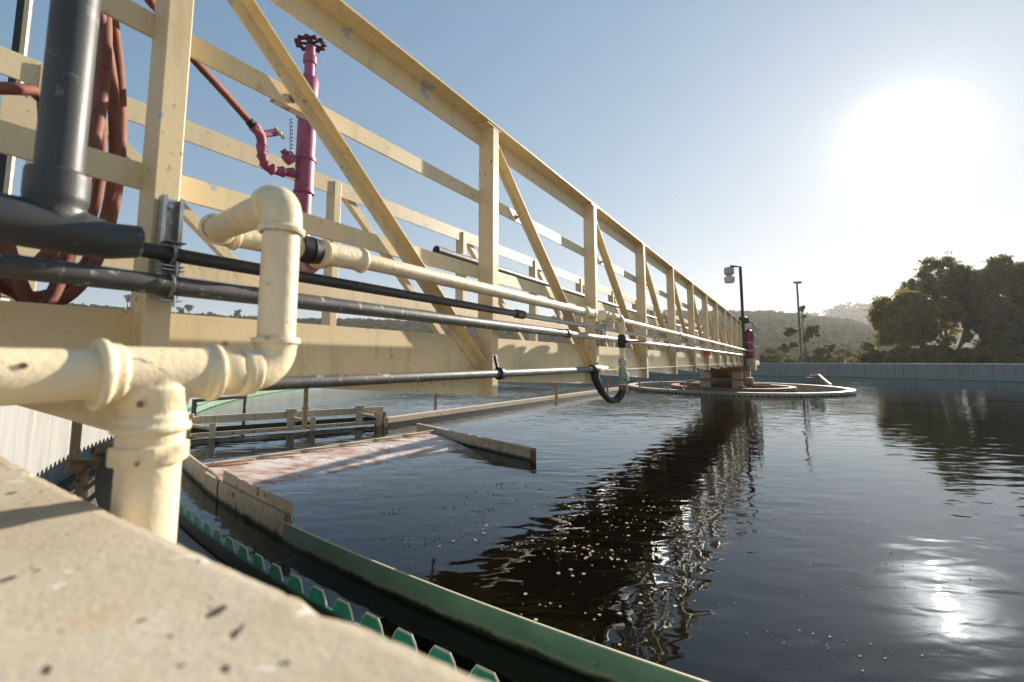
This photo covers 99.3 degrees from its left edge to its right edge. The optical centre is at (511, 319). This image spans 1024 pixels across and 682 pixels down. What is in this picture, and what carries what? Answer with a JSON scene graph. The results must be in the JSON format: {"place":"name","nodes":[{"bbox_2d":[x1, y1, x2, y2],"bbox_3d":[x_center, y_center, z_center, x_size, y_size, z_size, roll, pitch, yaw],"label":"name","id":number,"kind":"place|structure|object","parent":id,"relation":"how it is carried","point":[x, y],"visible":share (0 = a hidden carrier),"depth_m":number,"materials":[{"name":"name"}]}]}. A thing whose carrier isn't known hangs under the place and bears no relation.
{"place":"outdoors","nodes":[
{"label":"outdoors","id":0,"kind":"place"},
{"bbox_2d":[203,430,516,518],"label":"scum beach","id":1,"kind":"structure","parent":0,"point":[326,479],"depth_m":4.04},
{"bbox_2d":[93,306,892,357],"bbox_3d":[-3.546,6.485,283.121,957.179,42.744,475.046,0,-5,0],"label":"hills","id":2,"kind":"structure","parent":0,"point":[775,345],"depth_m":225.56,"materials":[{"name":"green plant"}]},
{"bbox_2d":[124,294,130,307],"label":"hilltop tree","id":3,"kind":"object","parent":2,"relation":"on","point":[128,298],"visible":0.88,"depth_m":321.95,"materials":[{"name":"green plant"}]},
{"bbox_2d":[176,307,185,313],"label":"hilltop tree","id":4,"kind":"object","parent":2,"relation":"on","point":[181,311],"visible":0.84,"depth_m":321.04,"materials":[{"name":"green plant"}]},
{"bbox_2d":[184,304,194,312],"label":"hilltop tree","id":5,"kind":"object","parent":2,"relation":"on","point":[187,307],"visible":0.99,"depth_m":320.47,"materials":[{"name":"green plant"}]},
{"bbox_2d":[233,309,241,317],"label":"hilltop tree","id":6,"kind":"object","parent":2,"relation":"on","point":[237,313],"visible":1,"depth_m":320.52,"materials":[{"name":"green plant"}]},
{"bbox_2d":[66,303,973,351],"bbox_3d":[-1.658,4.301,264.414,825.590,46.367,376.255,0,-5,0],"label":"hill woodland","id":7,"kind":"object","parent":2,"relation":"on","point":[847,341],"visible":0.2,"depth_m":259.82,"materials":[{"name":"green plant"}]},
{"bbox_2d":[0,0,1023,320],"label":"sky","id":8,"kind":"structure","parent":0,"point":[834,147],"materials":[{"name":"blue"}]},
{"bbox_2d":[178,375,1023,681],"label":"water","id":9,"kind":"structure","parent":0,"point":[922,479],"depth_m":7.46,"materials":[{"name":"liquid"}]},
{"bbox_2d":[189,395,247,455],"bbox_3d":[-5.051,1.804,7.513,0.833,0.962,0.090,5,-7,-42],"label":"grey pipe frame","id":10,"kind":"object","parent":9,"relation":"in","point":[194,410],"visible":0.64,"depth_m":7.50,"materials":[{"name":"grey metal"}]},
{"bbox_2d":[416,423,535,469],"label":"scum box wing","id":11,"kind":"structure","parent":9,"relation":"in","point":[517,454],"depth_m":4.81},
{"bbox_2d":[384,387,618,428],"bbox_3d":[0.802,1.942,10.465,0.109,0.170,9.400,-4,-7,35],"label":"skimmer arm","id":12,"kind":"object","parent":9,"relation":"on","point":[397,421],"visible":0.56,"depth_m":8.14},
{"bbox_2d":[186,405,385,438],"bbox_3d":[-3.138,1.420,6.129,2.730,0.325,0.193,3,-6,-32],"label":"scum skimmer","id":13,"kind":"object","parent":12,"relation":"attached to","point":[293,416],"visible":0.87,"depth_m":6.09,"materials":[{"name":"beige metal"}]},
{"bbox_2d":[188,373,1023,681],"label":"scum baffle","id":14,"kind":"object","parent":9,"relation":"in","point":[472,633],"visible":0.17,"depth_m":1.67,"materials":[{"name":"metal"}]},
{"bbox_2d":[180,453,293,562],"bbox_3d":[-2.487,1.314,3.548,3.337,0.350,0.120,-5,-7,43],"label":"cream scum board","id":15,"kind":"object","parent":14,"relation":"attached to","point":[252,516],"visible":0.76,"depth_m":2.83,"materials":[{"name":"metal"}]},
{"bbox_2d":[683,380,693,389],"bbox_3d":[5.978,2.234,14.690,0.156,0.393,1.365,-4,-7,37],"label":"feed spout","id":16,"kind":"object","parent":9,"relation":"in","point":[686,382],"visible":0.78,"depth_m":14.36,"materials":[{"name":"grey metal"}]},
{"bbox_2d":[365,461,1014,672],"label":"foam flecks","id":17,"kind":"object","parent":9,"relation":"on","point":[618,613],"visible":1,"depth_m":2.33,"materials":[{"name":"white"}]},
{"bbox_2d":[696,322,759,387],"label":"platform","id":18,"kind":"structure","parent":9,"relation":"in","point":[731,377],"depth_m":14.74,"materials":[{"name":"metal"}]},
{"bbox_2d":[0,0,742,430],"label":"walkway bridge","id":19,"kind":"structure","parent":18,"relation":"attached to","point":[328,346],"depth_m":1.73,"materials":[{"name":"beige paint"}]},
{"bbox_2d":[0,0,33,297],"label":"dark angle pole","id":20,"kind":"object","parent":19,"relation":"attached to","point":[22,28],"depth_m":2.04,"materials":[{"name":"metal"}]},
{"bbox_2d":[0,0,144,258],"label":"grey drain pipe","id":21,"kind":"object","parent":19,"relation":"attached to","point":[47,209],"visible":1,"depth_m":0.71,"materials":[{"name":"plastic"}]},
{"bbox_2d":[64,421,113,512],"bbox_3d":[-1.440,0.510,1.565,0.908,0.522,0.161,-4,-7,38],"label":"launder brush","id":22,"kind":"object","parent":19,"relation":"hanging from","point":[81,469],"visible":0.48,"depth_m":1.76,"materials":[{"name":"beige paint"}]},
{"bbox_2d":[151,194,186,306],"bbox_3d":[-0.777,-0.157,0.995,0.077,0.260,0.041,-3,-6,32],"label":"strut channel","id":23,"kind":"object","parent":19,"relation":"attached to","point":[169,226],"visible":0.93,"depth_m":1.00,"materials":[{"name":"metal"}]},
{"bbox_2d":[140,242,745,353],"bbox_3d":[3.399,0.471,7.540,0.046,0.046,16.205,-3,-6,32],"label":"black conduit","id":24,"kind":"object","parent":23,"relation":"attached to","point":[162,252],"visible":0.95,"depth_m":1.39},
{"bbox_2d":[270,99,307,120],"bbox_3d":[-0.779,-0.746,1.564,0.196,0.122,0.070,-3,-6,28],"label":"pipe bracket","id":25,"kind":"object","parent":19,"relation":"attached to","point":[288,109],"visible":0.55,"depth_m":1.54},
{"bbox_2d":[5,351,626,405],"bbox_3d":[-0.283,0.284,1.727,0.166,0.384,3.845,-4,-7,34],"label":"grey pipe","id":26,"kind":"object","parent":19,"relation":"hanging from","point":[339,380],"visible":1,"depth_m":1.64,"materials":[{"name":"black metal"}]},
{"bbox_2d":[0,252,745,355],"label":"grey conduit","id":27,"kind":"object","parent":19,"relation":"attached to","point":[21,267],"visible":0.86,"depth_m":1.04,"materials":[{"name":"grey metal"}]},
{"bbox_2d":[433,246,702,333],"bbox_3d":[2.843,-0.056,9.066,0.100,0.090,13.005,-3,-6,32],"label":"grey pipe","id":28,"kind":"object","parent":19,"relation":"attached to","point":[449,253],"visible":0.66,"depth_m":4.66,"materials":[{"name":"black metal"}]},
{"bbox_2d":[597,321,607,345],"bbox_3d":[0.687,0.105,3.288,0.077,0.191,0.041,-3,-6,32],"label":"strut channel","id":29,"kind":"object","parent":19,"relation":"attached to","point":[600,332],"visible":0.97,"depth_m":3.28,"materials":[{"name":"metal"}]},
{"bbox_2d":[676,337,682,351],"bbox_3d":[2.150,0.322,5.582,0.077,0.191,0.041,-3,-6,32],"label":"strut channel","id":30,"kind":"object","parent":19,"relation":"attached to","point":[677,338],"visible":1,"depth_m":5.58,"materials":[{"name":"metal"}]},
{"bbox_2d":[724,265,748,364],"bbox_3d":[7.274,-0.159,14.082,0.695,3.265,0.330,0,-5,0],"label":"walkway lamp","id":31,"kind":"object","parent":19,"relation":"attached to","point":[729,278],"visible":0.98,"depth_m":14.06,"materials":[{"name":"metal"}]},
{"bbox_2d":[671,382,796,391],"bbox_3d":[7.830,2.386,15.615,4.000,0.145,4.000,0,-5,0],"label":"rusty inner trough","id":32,"kind":"object","parent":18,"relation":"attached to","point":[768,388],"visible":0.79,"depth_m":14.31,"materials":[{"name":"metal"}]},
{"bbox_2d":[745,329,753,357],"bbox_3d":[7.648,0.783,14.030,0.269,0.920,0.256,0,-5,0],"label":"red fire extinguisher","id":33,"kind":"object","parent":18,"relation":"attached to","point":[749,342],"visible":0.88,"depth_m":13.94,"materials":[{"name":"metal"}]},
{"bbox_2d":[628,381,855,396],"bbox_3d":[7.830,2.478,15.606,7.100,0.200,7.100,0,-5,0],"label":"ring","id":34,"kind":"object","parent":9,"relation":"on","point":[844,391],"visible":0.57,"depth_m":12.97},
{"bbox_2d":[805,372,832,385],"bbox_3d":[13.551,2.638,19.340,1.110,0.485,7.810,-4,-7,36],"label":"scum pipe","id":35,"kind":"object","parent":9,"relation":"on","point":[817,376],"visible":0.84,"depth_m":21.50,"materials":[{"name":"metal"}]},
{"bbox_2d":[823,307,994,346],"bbox_3d":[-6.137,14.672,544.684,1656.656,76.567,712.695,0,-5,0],"label":"hill","id":36,"kind":"structure","parent":0,"point":[857,314],"depth_m":544.66,"materials":[{"name":"green plant"}]},
{"bbox_2d":[807,301,946,316],"bbox_3d":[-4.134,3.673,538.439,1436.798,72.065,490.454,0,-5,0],"label":"woodland","id":37,"kind":"object","parent":36,"relation":"on","point":[838,308],"visible":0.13,"depth_m":619.45,"materials":[{"name":"green plant"}]},
{"bbox_3d":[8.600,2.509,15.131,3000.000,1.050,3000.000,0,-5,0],"label":"ground","id":38,"kind":"structure","parent":0,"visible":0},
{"bbox_2d":[0,293,9,300],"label":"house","id":39,"kind":"structure","parent":38,"relation":"on","point":[5,297],"depth_m":68.71,"materials":[{"name":"white"}]},
{"bbox_2d":[727,352,769,362],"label":"bush","id":40,"kind":"object","parent":38,"relation":"on","point":[762,356],"visible":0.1,"depth_m":58.79,"materials":[{"name":"green plant"}]},
{"bbox_2d":[755,347,788,362],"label":"bush","id":41,"kind":"object","parent":38,"relation":"on","point":[778,357],"visible":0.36,"depth_m":60.99,"materials":[{"name":"green plant"}]},
{"bbox_2d":[773,353,799,362],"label":"bush","id":42,"kind":"object","parent":38,"relation":"on","point":[788,355],"visible":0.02,"depth_m":65.59,"materials":[{"name":"green plant"}]},
{"bbox_2d":[776,305,836,362],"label":"young pine","id":43,"kind":"object","parent":38,"relation":"on","point":[820,351],"visible":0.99,"depth_m":49.68,"materials":[{"name":"green plant"}]},
{"bbox_2d":[796,351,846,362],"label":"bush","id":44,"kind":"object","parent":38,"relation":"on","point":[840,358],"visible":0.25,"depth_m":56.99,"materials":[{"name":"green plant"}]},
{"bbox_2d":[832,349,861,360],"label":"bush","id":45,"kind":"object","parent":38,"relation":"on","point":[835,352],"visible":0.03,"depth_m":69.05,"materials":[{"name":"green plant"}]},
{"bbox_2d":[839,348,860,362],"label":"bush","id":46,"kind":"object","parent":38,"relation":"on","point":[847,353],"visible":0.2,"depth_m":65.59,"materials":[{"name":"green plant"}]},
{"bbox_2d":[844,342,930,362],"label":"bush","id":47,"kind":"object","parent":38,"relation":"on","point":[898,355],"visible":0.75,"depth_m":41.15,"materials":[{"name":"green plant"}]},
{"bbox_2d":[864,287,945,348],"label":"broadleaf tree","id":48,"kind":"object","parent":38,"relation":"on","point":[901,318],"visible":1,"depth_m":46.55,"materials":[{"name":"green plant"}]},
{"bbox_2d":[880,344,952,363],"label":"bush","id":49,"kind":"object","parent":38,"relation":"on","point":[933,355],"visible":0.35,"depth_m":41.60,"materials":[{"name":"green plant"}]},
{"bbox_2d":[895,251,990,348],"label":"broadleaf tree","id":50,"kind":"object","parent":38,"relation":"on","point":[940,286],"visible":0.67,"depth_m":52.58,"materials":[{"name":"green plant"}]},
{"bbox_2d":[919,335,996,363],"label":"bush","id":51,"kind":"object","parent":38,"relation":"on","point":[947,351],"visible":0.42,"depth_m":43.23,"materials":[{"name":"green plant"}]},
{"bbox_2d":[950,254,1023,351],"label":"broadleaf tree","id":52,"kind":"object","parent":38,"relation":"on","point":[1003,327],"visible":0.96,"depth_m":50.59,"materials":[{"name":"green plant"}]},
{"bbox_2d":[951,344,1023,363],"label":"bush","id":53,"kind":"object","parent":38,"relation":"on","point":[985,356],"visible":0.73,"depth_m":41.72,"materials":[{"name":"green plant"}]},
{"bbox_2d":[966,344,1023,363],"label":"bush","id":54,"kind":"object","parent":38,"relation":"on","point":[1019,350],"visible":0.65,"depth_m":41.66,"materials":[{"name":"green plant"}]},
{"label":"concrete apron","id":55,"kind":"structure","parent":0,"visible":0},
{"bbox_2d":[0,363,1023,681],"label":"settling tank wall","id":56,"kind":"structure","parent":55,"relation":"on","point":[90,593],"depth_m":0.29,"materials":[{"name":"concrete"}]},
{"bbox_2d":[0,185,747,542],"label":"cream water pipe","id":57,"kind":"object","parent":56,"relation":"on","point":[148,391],"visible":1,"depth_m":0.54,"materials":[{"name":"paint"}]},
{"bbox_2d":[249,33,326,272],"bbox_3d":[-0.865,-0.729,1.669,0.280,1.206,0.729,3,-6,-26],"label":"purple valve standpipe","id":58,"kind":"object","parent":57,"relation":"attached to","point":[303,171],"visible":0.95,"depth_m":1.93,"materials":[{"name":"metal"}]},
{"bbox_2d":[0,0,260,304],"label":"rubber hose","id":59,"kind":"object","parent":58,"relation":"attached to","point":[109,95],"visible":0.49,"depth_m":1.17,"materials":[{"name":"brown rubber"}]},
{"bbox_2d":[704,350,710,354],"bbox_3d":[3.210,0.549,7.149,0.100,0.080,0.100,-3,-6,32],"label":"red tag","id":60,"kind":"object","parent":57,"relation":"hanging from","point":[707,352],"visible":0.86,"depth_m":7.11,"materials":[{"name":"red plastic"}]},
{"bbox_2d":[176,392,1011,567],"bbox_3d":[8.600,3.410,15.046,34.694,1.840,34.694,0,-5,0],"label":"launder channel","id":61,"kind":"object","parent":56,"relation":"attached to","point":[184,539],"visible":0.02,"depth_m":2.52,"materials":[{"name":"grey concrete"}]},
{"bbox_2d":[56,466,97,506],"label":"launder water","id":62,"kind":"structure","parent":61,"relation":"in","point":[64,484],"depth_m":6.04,"materials":[{"name":"grey liquid"}]},
{"bbox_2d":[177,391,498,681],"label":"toothed weir","id":63,"kind":"object","parent":61,"relation":"attached to","point":[228,556],"visible":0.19,"depth_m":1.93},
{"bbox_2d":[793,281,802,362],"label":"slim light pole","id":64,"kind":"object","parent":55,"relation":"on","point":[799,328],"visible":0.94,"depth_m":40.10,"materials":[{"name":"grey metal"}]}
]}

